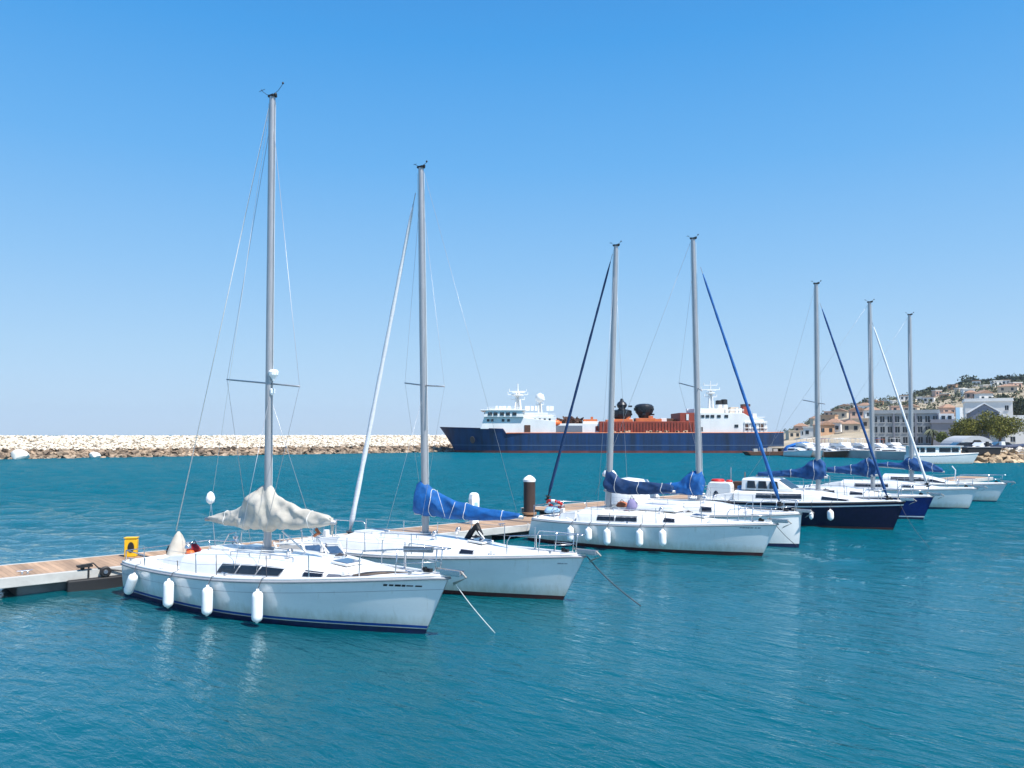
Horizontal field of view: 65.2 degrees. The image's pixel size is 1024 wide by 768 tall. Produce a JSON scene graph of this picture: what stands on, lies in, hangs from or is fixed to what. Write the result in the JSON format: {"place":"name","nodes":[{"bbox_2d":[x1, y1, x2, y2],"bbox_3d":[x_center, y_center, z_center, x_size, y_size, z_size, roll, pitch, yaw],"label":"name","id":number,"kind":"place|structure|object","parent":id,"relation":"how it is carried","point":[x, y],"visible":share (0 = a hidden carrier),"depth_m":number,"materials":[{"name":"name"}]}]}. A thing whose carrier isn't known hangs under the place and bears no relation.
{"place":"outdoors","nodes":[
{"label":"outdoors","id":0,"kind":"place"},
{"bbox_2d":[0,435,1023,767],"bbox_3d":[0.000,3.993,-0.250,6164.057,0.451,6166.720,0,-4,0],"label":"water","id":1,"kind":"structure","parent":0,"point":[900,645],"depth_m":14.95,"materials":[{"name":"teal liquid"}]},
{"bbox_2d":[0,434,454,458],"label":"breakwater","id":2,"kind":"object","parent":1,"relation":"in","point":[61,446],"visible":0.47,"depth_m":149.75,"materials":[{"name":"stone"}]},
{"bbox_2d":[11,449,29,458],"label":"boulder","id":3,"kind":"object","parent":2,"relation":"on","point":[19,454],"visible":0.81,"depth_m":127.56,"materials":[{"name":"white stone"}]},
{"bbox_2d":[89,452,100,457],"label":"boulder","id":4,"kind":"object","parent":2,"relation":"on","point":[94,455],"visible":0.84,"depth_m":134.09,"materials":[{"name":"white stone"}]},
{"bbox_2d":[120,82,466,633],"bbox_3d":[-5.037,-0.891,18.668,10.100,13.007,3.279,-2,-4,34],"label":"sailing yacht","id":5,"kind":"object","parent":1,"relation":"on","point":[324,585],"visible":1,"depth_m":17.50,"materials":[{"name":"white plastic"}]},
{"bbox_2d":[124,558,140,594],"bbox_3d":[-9.198,4.665,19.316,0.344,0.858,0.336,1,-4,-9],"label":"fender","id":6,"kind":"object","parent":5,"relation":"hanging from","point":[130,584],"visible":1,"depth_m":19.22,"materials":[{"name":"white plastic"}]},
{"bbox_2d":[163,560,177,607],"bbox_3d":[-7.751,4.556,18.167,0.315,1.041,0.227,2,-4,-26],"label":"fender","id":7,"kind":"object","parent":5,"relation":"hanging from","point":[168,593],"visible":1,"depth_m":18.05,"materials":[{"name":"white plastic"}]},
{"bbox_2d":[166,531,186,555],"bbox_3d":[-8.887,4.408,21.203,0.695,0.998,0.635,0,-4,-3],"label":"cone cover","id":8,"kind":"object","parent":5,"relation":"on","point":[177,543],"visible":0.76,"depth_m":21.06,"materials":[{"name":"grey fabric"}]},
{"bbox_2d":[186,540,201,552],"bbox_3d":[-8.406,4.298,21.152,0.375,0.335,0.325,0,-4,0],"label":"bag","id":9,"kind":"object","parent":5,"relation":"on","point":[195,547],"visible":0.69,"depth_m":21.06,"materials":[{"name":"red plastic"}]},
{"bbox_2d":[201,555,216,615],"bbox_3d":[-6.583,4.371,17.347,0.227,1.280,0.304,0,-4,6],"label":"fender","id":10,"kind":"object","parent":5,"relation":"hanging from","point":[207,601],"visible":1,"depth_m":17.21,"materials":[{"name":"white plastic"}]},
{"bbox_2d":[206,492,215,545],"bbox_3d":[-7.970,3.654,21.254,0.421,1.573,0.240,-2,-4,34],"label":"dan buoy","id":11,"kind":"object","parent":5,"relation":"on","point":[209,497],"visible":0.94,"depth_m":21.26,"materials":[{"name":"white plastic"}]},
{"bbox_2d":[217,562,238,573],"bbox_3d":[-6.287,4.097,17.790,0.753,0.254,0.127,-2,-4,33],"label":"window","id":12,"kind":"structure","parent":5,"relation":"in","point":[227,568],"depth_m":17.75,"materials":[{"name":"black glass"}]},
{"bbox_2d":[235,564,261,574],"bbox_3d":[-5.745,4.056,17.465,0.753,0.238,0.123,-2,-4,29],"label":"window","id":13,"kind":"structure","parent":5,"relation":"in","point":[242,570],"depth_m":17.43,"materials":[{"name":"black glass"}]},
{"bbox_2d":[251,556,266,622],"bbox_3d":[-5.271,4.292,16.686,0.295,1.360,0.230,1,-4,-17],"label":"fender","id":14,"kind":"object","parent":5,"relation":"hanging from","point":[257,607],"visible":1,"depth_m":16.57,"materials":[{"name":"white plastic"}]},
{"bbox_2d":[256,565,285,575],"bbox_3d":[-5.173,4.023,17.167,0.795,0.209,0.117,-2,-4,26],"label":"window","id":15,"kind":"structure","parent":5,"relation":"in","point":[271,571],"depth_m":17.14,"materials":[{"name":"black glass"}]},
{"bbox_2d":[302,569,324,576],"bbox_3d":[-4.138,3.968,16.729,0.540,0.135,0.127,-1,-4,23],"label":"window","id":16,"kind":"structure","parent":5,"relation":"in","point":[317,573],"depth_m":16.71,"materials":[{"name":"black glass"}]},
{"bbox_2d":[453,581,494,632],"bbox_3d":[-0.747,4.441,15.903,0.956,1.130,0.018,2,-4,-31],"label":"mooring rope","id":17,"kind":"object","parent":5,"relation":"attached to","point":[474,609],"visible":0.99,"depth_m":15.90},
{"bbox_2d":[280,160,600,599],"bbox_3d":[-2.204,-0.240,21.977,10.395,12.120,3.179,-2,-4,34],"label":"sailing yacht","id":18,"kind":"object","parent":1,"relation":"on","point":[490,567],"visible":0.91,"depth_m":20.76,"materials":[{"name":"white plastic"}]},
{"bbox_2d":[459,549,474,553],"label":"window","id":19,"kind":"structure","parent":18,"relation":"in","point":[462,551],"depth_m":20.06,"materials":[{"name":"black glass"}]},
{"bbox_2d":[587,556,640,605],"bbox_3d":[2.391,4.635,18.828,1.281,1.118,0.028,-1,-4,14],"label":"mooring rope","id":20,"kind":"object","parent":18,"relation":"attached to","point":[614,584],"visible":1,"depth_m":18.81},
{"bbox_2d":[0,476,992,595],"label":"pontoon","id":21,"kind":"object","parent":1,"relation":"on","point":[48,576],"visible":0.12,"depth_m":21.50,"materials":[{"name":"brown wood"}]},
{"bbox_2d":[66,562,122,591],"bbox_3d":[-10.727,5.039,20.817,1.550,0.799,0.240,3,-5,-42],"label":"mooring bracket","id":22,"kind":"object","parent":21,"relation":"attached to","point":[100,583],"visible":0.59,"depth_m":20.63,"materials":[{"name":"black metal"}]},
{"bbox_2d":[99,566,110,576],"bbox_3d":[-10.584,4.889,20.827,0.280,0.280,0.110,3,-5,-42],"label":"wheel","id":23,"kind":"object","parent":22,"relation":"attached to","point":[104,571],"visible":1,"depth_m":20.79,"materials":[{"name":"black rubber"}]},
{"bbox_2d":[124,537,138,556],"bbox_3d":[-10.907,4.664,22.919,0.360,0.550,0.240,1,-4,-8],"label":"safety post","id":24,"kind":"object","parent":21,"relation":"on","point":[130,542],"visible":0.94,"depth_m":22.82,"materials":[{"name":"yellow paint"}]},
{"bbox_2d":[469,492,478,523],"bbox_3d":[-1.476,4.846,31.204,0.380,1.219,0.255,3,-5,-42],"label":"power pedestal","id":25,"kind":"object","parent":21,"relation":"on","point":[473,498],"visible":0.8,"depth_m":31.11,"materials":[{"name":"white plastic"}]},
{"bbox_2d":[522,475,536,516],"bbox_3d":[0.745,6.021,34.148,0.620,4.242,0.620,0,-4,0],"label":"mooring pile","id":26,"kind":"object","parent":1,"relation":"in","point":[529,494],"visible":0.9,"depth_m":34.01,"materials":[{"name":"brown wood"}]},
{"bbox_2d":[520,495,687,514],"bbox_3d":[6.117,6.450,41.117,13.000,0.795,2.600,3,-5,-42],"label":"side pontoon","id":27,"kind":"object","parent":1,"relation":"on","point":[568,508],"visible":0.16,"depth_m":39.01,"materials":[{"name":"brown wood"}]},
{"bbox_2d":[440,381,783,452],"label":"cargo ship","id":28,"kind":"object","parent":1,"relation":"on","point":[725,428],"visible":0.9,"depth_m":170.57,"materials":[{"name":"blue paint"}]},
{"bbox_2d":[528,241,791,555],"bbox_3d":[5.041,0.428,28.751,9.620,11.632,2.979,-2,-4,34],"label":"sailing yacht","id":29,"kind":"object","parent":1,"relation":"on","point":[696,533],"visible":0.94,"depth_m":28.00,"materials":[{"name":"white plastic"}]},
{"bbox_2d":[544,504,559,512],"bbox_3d":[1.546,4.773,30.721,0.633,0.360,0.467,0,-4,0],"label":"bag","id":30,"kind":"object","parent":29,"relation":"on","point":[549,509],"visible":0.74,"depth_m":30.59,"materials":[{"name":"blue fabric"}]},
{"bbox_2d":[546,499,563,508],"bbox_3d":[1.661,4.634,30.893,0.710,0.110,0.710,-2,-34,34],"label":"lifebuoy","id":31,"kind":"object","parent":29,"relation":"attached to","point":[558,502],"visible":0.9,"depth_m":30.70,"materials":[{"name":"red plastic"}]},
{"bbox_2d":[567,521,573,541],"bbox_3d":[2.122,5.245,28.605,0.326,0.764,0.249,1,-4,-20],"label":"fender","id":32,"kind":"object","parent":29,"relation":"hanging from","point":[570,529],"visible":0.94,"depth_m":28.49,"materials":[{"name":"white plastic"}]},
{"bbox_2d":[585,523,591,540],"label":"fender","id":33,"kind":"object","parent":29,"relation":"hanging from","point":[588,533],"visible":0.98,"depth_m":28.03,"materials":[{"name":"white plastic"}]},
{"bbox_2d":[596,514,614,520],"bbox_3d":[3.340,4.758,28.428,0.721,0.220,0.136,-2,-4,34],"label":"window","id":34,"kind":"structure","parent":29,"relation":"in","point":[600,517],"depth_m":28.43,"materials":[{"name":"black glass"}]},
{"bbox_2d":[603,513,610,544],"bbox_3d":[3.290,5.037,27.759,0.247,1.100,0.327,0,-4,5],"label":"fender","id":35,"kind":"object","parent":29,"relation":"hanging from","point":[606,536],"visible":1,"depth_m":27.61,"materials":[{"name":"white plastic"}]},
{"bbox_2d":[616,501,626,506],"bbox_3d":[4.061,4.397,29.535,0.424,0.285,0.426,-3,-5,41],"label":"bag","id":36,"kind":"object","parent":29,"relation":"on","point":[621,504],"visible":0.95,"depth_m":29.41,"materials":[{"name":"fabric"}]},
{"bbox_2d":[615,515,636,521],"bbox_3d":[3.998,4.712,27.989,0.848,0.225,0.133,-2,-4,32],"label":"window","id":37,"kind":"structure","parent":29,"relation":"in","point":[618,518],"depth_m":27.97,"materials":[{"name":"black glass"}]},
{"bbox_2d":[626,496,637,508],"bbox_3d":[4.312,4.260,28.765,0.400,0.537,0.330,-1,-4,12],"label":"bag","id":38,"kind":"object","parent":29,"relation":"on","point":[632,503],"visible":0.84,"depth_m":28.65,"materials":[{"name":"fabric"}]},
{"bbox_2d":[636,519,642,546],"bbox_3d":[4.322,4.960,27.157,0.247,1.100,0.325,0,-4,6],"label":"fender","id":39,"kind":"object","parent":29,"relation":"hanging from","point":[639,537],"visible":1,"depth_m":27.01,"materials":[{"name":"white plastic"}]},
{"bbox_2d":[659,513,665,545],"bbox_3d":[5.049,4.898,26.849,0.249,1.080,0.325,-1,-4,8],"label":"fender","id":40,"kind":"object","parent":29,"relation":"hanging from","point":[662,537],"visible":1,"depth_m":26.70,"materials":[{"name":"white plastic"}]},
{"bbox_2d":[596,234,813,547],"bbox_3d":[7.010,0.257,31.177,8.972,12.277,2.980,-2,-4,34],"label":"sailing yacht","id":41,"kind":"object","parent":1,"relation":"on","point":[692,483],"visible":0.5,"depth_m":30.62,"materials":[{"name":"white plastic"}]},
{"bbox_2d":[699,506,711,511],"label":"window","id":42,"kind":"structure","parent":41,"relation":"in","point":[704,509],"depth_m":29.66,"materials":[{"name":"black glass"}]},
{"bbox_2d":[742,448,783,454],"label":"work barge","id":43,"kind":"object","parent":1,"relation":"on","point":[768,452],"visible":0.58,"depth_m":147.96,"materials":[{"name":"brown metal"}]},
{"bbox_2d":[784,442,811,450],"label":"tarped boat","id":44,"kind":"object","parent":1,"relation":"on","point":[789,446],"visible":0.02,"depth_m":145.53,"materials":[{"name":"blue fabric"}]},
{"bbox_2d":[783,447,813,457],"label":"motor boat","id":45,"kind":"object","parent":1,"relation":"on","point":[795,452],"visible":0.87,"depth_m":138.87,"materials":[{"name":"white plastic"}]},
{"bbox_2d":[689,280,915,529],"bbox_3d":[12.640,1.048,35.921,9.747,11.290,3.079,-2,-4,34],"label":"motor sailer","id":46,"kind":"object","parent":1,"relation":"on","point":[850,512],"visible":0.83,"depth_m":34.68,"materials":[{"name":"blue paint"}]},
{"bbox_2d":[706,479,733,496],"bbox_3d":[9.750,5.064,37.366,1.327,1.257,0.925,-2,-4,34],"label":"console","id":47,"kind":"object","parent":46,"relation":"on","point":[720,486],"visible":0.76,"depth_m":37.02,"materials":[{"name":"white plastic"}]},
{"bbox_2d":[755,493,801,498],"bbox_3d":[11.689,4.916,35.109,1.986,0.273,0.160,-2,-4,32],"label":"window","id":48,"kind":"structure","parent":46,"relation":"in","point":[758,495],"depth_m":35.07,"materials":[{"name":"black glass"}]},
{"bbox_2d":[827,502,833,520],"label":"fender","id":49,"kind":"object","parent":46,"relation":"hanging from","point":[830,514],"visible":1,"depth_m":33.60,"materials":[{"name":"white plastic"}]},
{"bbox_2d":[821,496,846,500],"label":"window","id":50,"kind":"structure","parent":46,"relation":"in","point":[824,497],"depth_m":34.09,"materials":[{"name":"black glass"}]},
{"bbox_2d":[794,438,831,450],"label":"motor boat","id":51,"kind":"object","parent":1,"relation":"on","point":[805,445],"visible":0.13,"depth_m":142.56,"materials":[{"name":"white plastic"}]},
{"bbox_2d":[807,448,822,457],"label":"motor boat","id":52,"kind":"object","parent":1,"relation":"on","point":[813,454],"visible":0.27,"depth_m":137.14,"materials":[{"name":"paint"}]},
{"bbox_2d":[821,448,849,457],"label":"motor boat","id":53,"kind":"object","parent":1,"relation":"on","point":[831,453],"visible":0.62,"depth_m":136.43,"materials":[{"name":"grey plastic"}]},
{"bbox_2d":[829,438,845,449],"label":"motor boat","id":54,"kind":"object","parent":1,"relation":"on","point":[832,445],"visible":0.09,"depth_m":140.92,"materials":[{"name":"paint"}]},
{"bbox_2d":[749,299,943,519],"bbox_3d":[16.080,1.413,39.961,9.552,11.065,2.979,-2,-4,34],"label":"sailing yacht","id":55,"kind":"object","parent":1,"relation":"on","point":[918,508],"visible":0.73,"depth_m":38.70,"materials":[{"name":"blue paint"}]},
{"bbox_2d":[835,439,866,449],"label":"motor boat","id":56,"kind":"object","parent":1,"relation":"on","point":[847,445],"visible":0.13,"depth_m":138.89,"materials":[{"name":"blue paint"}]},
{"bbox_2d":[853,438,867,449],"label":"motor boat","id":57,"kind":"object","parent":1,"relation":"on","point":[860,445],"visible":0.07,"depth_m":140.85,"materials":[{"name":"paint"}]},
{"bbox_2d":[874,439,901,449],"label":"motor boat","id":58,"kind":"object","parent":1,"relation":"on","point":[876,445],"visible":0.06,"depth_m":136.02,"materials":[{"name":"plastic"}]},
{"bbox_2d":[803,312,986,508],"bbox_3d":[21.021,1.642,44.933,9.552,11.229,2.979,-2,-4,34],"label":"sailing yacht","id":59,"kind":"object","parent":1,"relation":"on","point":[957,497],"visible":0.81,"depth_m":43.66,"materials":[{"name":"white plastic"}]},
{"bbox_2d":[854,483,888,486],"bbox_3d":[19.886,5.601,44.297,1.757,0.237,0.146,-2,-4,33],"label":"window","id":60,"kind":"structure","parent":59,"relation":"in","point":[861,484],"depth_m":44.35,"materials":[{"name":"black glass"}]},
{"bbox_2d":[886,438,904,448],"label":"motor boat","id":61,"kind":"object","parent":1,"relation":"on","point":[893,445],"visible":0.1,"depth_m":149.09,"materials":[{"name":"paint"}]},
{"bbox_2d":[904,446,978,463],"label":"tour boat","id":62,"kind":"object","parent":1,"relation":"on","point":[943,454],"visible":0.7,"depth_m":106.39,"materials":[{"name":"white plastic"}]},
{"bbox_2d":[883,466,1014,501],"bbox_3d":[25.590,6.264,49.178,9.152,2.531,2.980,-2,-4,34],"label":"motor boat","id":63,"kind":"object","parent":1,"relation":"on","point":[992,492],"visible":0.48,"depth_m":47.38,"materials":[{"name":"white plastic"}]},
{"bbox_2d":[961,447,1002,453],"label":"dark barge","id":64,"kind":"object","parent":1,"relation":"on","point":[990,450],"visible":0.75,"depth_m":112.04,"materials":[{"name":"black metal"}]},
{"bbox_2d":[0,0,1023,434],"label":"sky","id":65,"kind":"structure","parent":0,"point":[868,150],"materials":[{"name":"blue"}]},
{"bbox_2d":[768,384,1023,448],"bbox_3d":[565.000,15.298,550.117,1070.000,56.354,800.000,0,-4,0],"label":"hill","id":66,"kind":"structure","parent":0,"point":[846,436],"depth_m":237.56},
{"bbox_2d":[786,431,799,439],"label":"house","id":67,"kind":"structure","parent":66,"relation":"on","point":[792,434],"depth_m":297.56,"materials":[{"name":"beige paint"}]},
{"bbox_2d":[794,423,807,430],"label":"house","id":68,"kind":"structure","parent":66,"relation":"on","point":[798,426],"depth_m":338.37,"materials":[{"name":"paint"}]},
{"bbox_2d":[802,427,813,437],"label":"house","id":69,"kind":"structure","parent":66,"relation":"on","point":[807,432],"depth_m":258.34,"materials":[{"name":"white paint"}]},
{"bbox_2d":[813,421,834,436],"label":"house","id":70,"kind":"structure","parent":66,"relation":"on","point":[828,428],"depth_m":242.75,"materials":[{"name":"paint"}]},
{"bbox_2d":[820,415,838,420],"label":"house","id":71,"kind":"structure","parent":66,"relation":"on","point":[825,417],"depth_m":298.16,"materials":[{"name":"paint"}]},
{"bbox_2d":[828,419,843,432],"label":"house","id":72,"kind":"structure","parent":66,"relation":"on","point":[838,424],"depth_m":247.59,"materials":[{"name":"paint"}]},
{"bbox_2d":[832,408,848,418],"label":"house","id":73,"kind":"structure","parent":66,"relation":"on","point":[840,412],"depth_m":327.88,"materials":[{"name":"paint"}]},
{"bbox_2d":[841,420,859,432],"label":"house","id":74,"kind":"structure","parent":66,"relation":"on","point":[849,426],"depth_m":238.03,"materials":[{"name":"paint"}]},
{"bbox_2d":[849,407,863,419],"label":"house","id":75,"kind":"structure","parent":66,"relation":"on","point":[852,413],"depth_m":298.27,"materials":[{"name":"paint"}]},
{"bbox_2d":[851,418,869,428],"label":"house","id":76,"kind":"structure","parent":66,"relation":"on","point":[866,422],"depth_m":247.48,"materials":[{"name":"beige paint"}]},
{"bbox_2d":[863,407,879,417],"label":"house","id":77,"kind":"structure","parent":66,"relation":"on","point":[866,413],"depth_m":288.67,"materials":[{"name":"paint"}]},
{"bbox_2d":[777,377,1023,432],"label":"scrub","id":78,"kind":"object","parent":66,"relation":"on","point":[950,397],"visible":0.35,"depth_m":371.89,"materials":[{"name":"green plant"}]},
{"bbox_2d":[902,404,920,409],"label":"house","id":79,"kind":"structure","parent":66,"relation":"on","point":[915,407],"depth_m":298.82,"materials":[{"name":"paint"}]},
{"bbox_2d":[923,396,934,403],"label":"house","id":80,"kind":"structure","parent":66,"relation":"on","point":[925,399],"depth_m":368.86,"materials":[{"name":"paint"}]},
{"bbox_2d":[931,390,941,396],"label":"house","id":81,"kind":"structure","parent":66,"relation":"on","point":[935,393],"depth_m":408.84,"materials":[{"name":"paint"}]},
{"bbox_2d":[930,414,954,445],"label":"grey block","id":82,"kind":"structure","parent":66,"relation":"on","point":[943,422],"depth_m":172.28,"materials":[{"name":"stone"}]},
{"bbox_2d":[938,404,954,412],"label":"house","id":83,"kind":"structure","parent":66,"relation":"on","point":[946,407],"depth_m":278.48,"materials":[{"name":"paint"}]},
{"bbox_2d":[955,406,962,424],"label":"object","id":84,"kind":"object","parent":66,"relation":"on","point":[958,413],"visible":0.44,"depth_m":159.92,"materials":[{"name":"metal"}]},
{"bbox_2d":[957,374,978,384],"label":"hilltop tree","id":85,"kind":"object","parent":66,"relation":"on","point":[968,379],"visible":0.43,"depth_m":462.90,"materials":[{"name":"green plant"}]},
{"bbox_2d":[965,390,975,398],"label":"house","id":86,"kind":"structure","parent":66,"relation":"on","point":[970,394],"depth_m":343.91,"materials":[{"name":"paint"}]},
{"bbox_2d":[974,390,993,397],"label":"house","id":87,"kind":"structure","parent":66,"relation":"on","point":[983,394],"depth_m":328.23,"materials":[{"name":"paint"}]},
{"bbox_2d":[993,374,1011,379],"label":"hilltop tree","id":88,"kind":"object","parent":66,"relation":"on","point":[997,377],"visible":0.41,"depth_m":464.50,"materials":[{"name":"green plant"}]},
{"bbox_2d":[991,392,1023,414],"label":"dark tree","id":89,"kind":"object","parent":66,"relation":"on","point":[1018,406],"visible":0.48,"depth_m":227.43,"materials":[{"name":"green plant"}]},
{"bbox_2d":[997,384,1018,392],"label":"house","id":90,"kind":"structure","parent":66,"relation":"on","point":[1007,388],"depth_m":349.10,"materials":[{"name":"paint"}]},
{"bbox_2d":[1003,415,1023,444],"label":"white house","id":91,"kind":"structure","parent":66,"relation":"on","point":[1016,439],"depth_m":166.02,"materials":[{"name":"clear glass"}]},
{"bbox_2d":[835,449,1023,459],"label":"quay ground","id":92,"kind":"structure","parent":0,"point":[887,455],"depth_m":127.27,"materials":[{"name":"concrete"}]},
{"bbox_2d":[874,409,939,445],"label":"grey building","id":93,"kind":"structure","parent":92,"relation":"on","point":[890,426],"depth_m":178.06,"materials":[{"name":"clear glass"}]},
{"bbox_2d":[924,429,938,445],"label":"palm tree","id":94,"kind":"object","parent":92,"relation":"on","point":[932,432],"visible":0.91,"depth_m":141.04,"materials":[{"name":"green plant"}]},
{"bbox_2d":[934,431,949,441],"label":"shrub","id":95,"kind":"object","parent":92,"relation":"on","point":[941,436],"visible":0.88,"depth_m":139.34,"materials":[{"name":"green plant"}]},
{"bbox_2d":[948,442,972,446],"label":"parked car","id":96,"kind":"object","parent":92,"relation":"on","point":[965,444],"visible":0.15,"depth_m":119.89,"materials":[{"name":"paint"}]},
{"bbox_2d":[948,427,974,436],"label":"olive tree","id":97,"kind":"object","parent":92,"relation":"on","point":[950,431],"visible":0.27,"depth_m":154.70,"materials":[{"name":"green plant"}]},
{"bbox_2d":[940,436,991,445],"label":"tent","id":98,"kind":"object","parent":92,"relation":"on","point":[948,441],"visible":0.56,"depth_m":133.23,"materials":[{"name":"grey fabric"}]},
{"bbox_2d":[950,416,988,436],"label":"olive tree","id":99,"kind":"object","parent":92,"relation":"on","point":[966,426],"visible":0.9,"depth_m":151.55,"materials":[{"name":"green plant"}]},
{"bbox_2d":[972,442,992,446],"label":"parked car","id":100,"kind":"object","parent":92,"relation":"on","point":[982,444],"visible":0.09,"depth_m":119.83,"materials":[{"name":"white paint"}]},
{"bbox_2d":[965,403,1000,438],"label":"gabled building","id":101,"kind":"structure","parent":92,"relation":"on","point":[977,410],"depth_m":176.23,"materials":[{"name":"grey paint"}]},
{"bbox_2d":[962,398,1013,418],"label":"building","id":102,"kind":"structure","parent":92,"relation":"on","point":[1004,406],"depth_m":196.57,"materials":[{"name":"white paint"}]},
{"bbox_2d":[961,448,1023,462],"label":"quay rocks","id":103,"kind":"object","parent":92,"relation":"on","point":[1009,456],"visible":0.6,"depth_m":111.22,"materials":[{"name":"stone"}]},
{"bbox_2d":[961,446,1023,452],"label":"quay rubble","id":104,"kind":"object","parent":92,"relation":"on","point":[1018,448],"visible":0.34,"depth_m":113.59,"materials":[{"name":"stone"}]},
{"bbox_2d":[974,410,1023,441],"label":"olive tree","id":105,"kind":"object","parent":92,"relation":"on","point":[999,427],"visible":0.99,"depth_m":148.49,"materials":[{"name":"green plant"}]},
{"bbox_2d":[985,442,1023,449],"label":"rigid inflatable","id":106,"kind":"object","parent":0,"point":[1013,446],"visible":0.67,"depth_m":116.49,"materials":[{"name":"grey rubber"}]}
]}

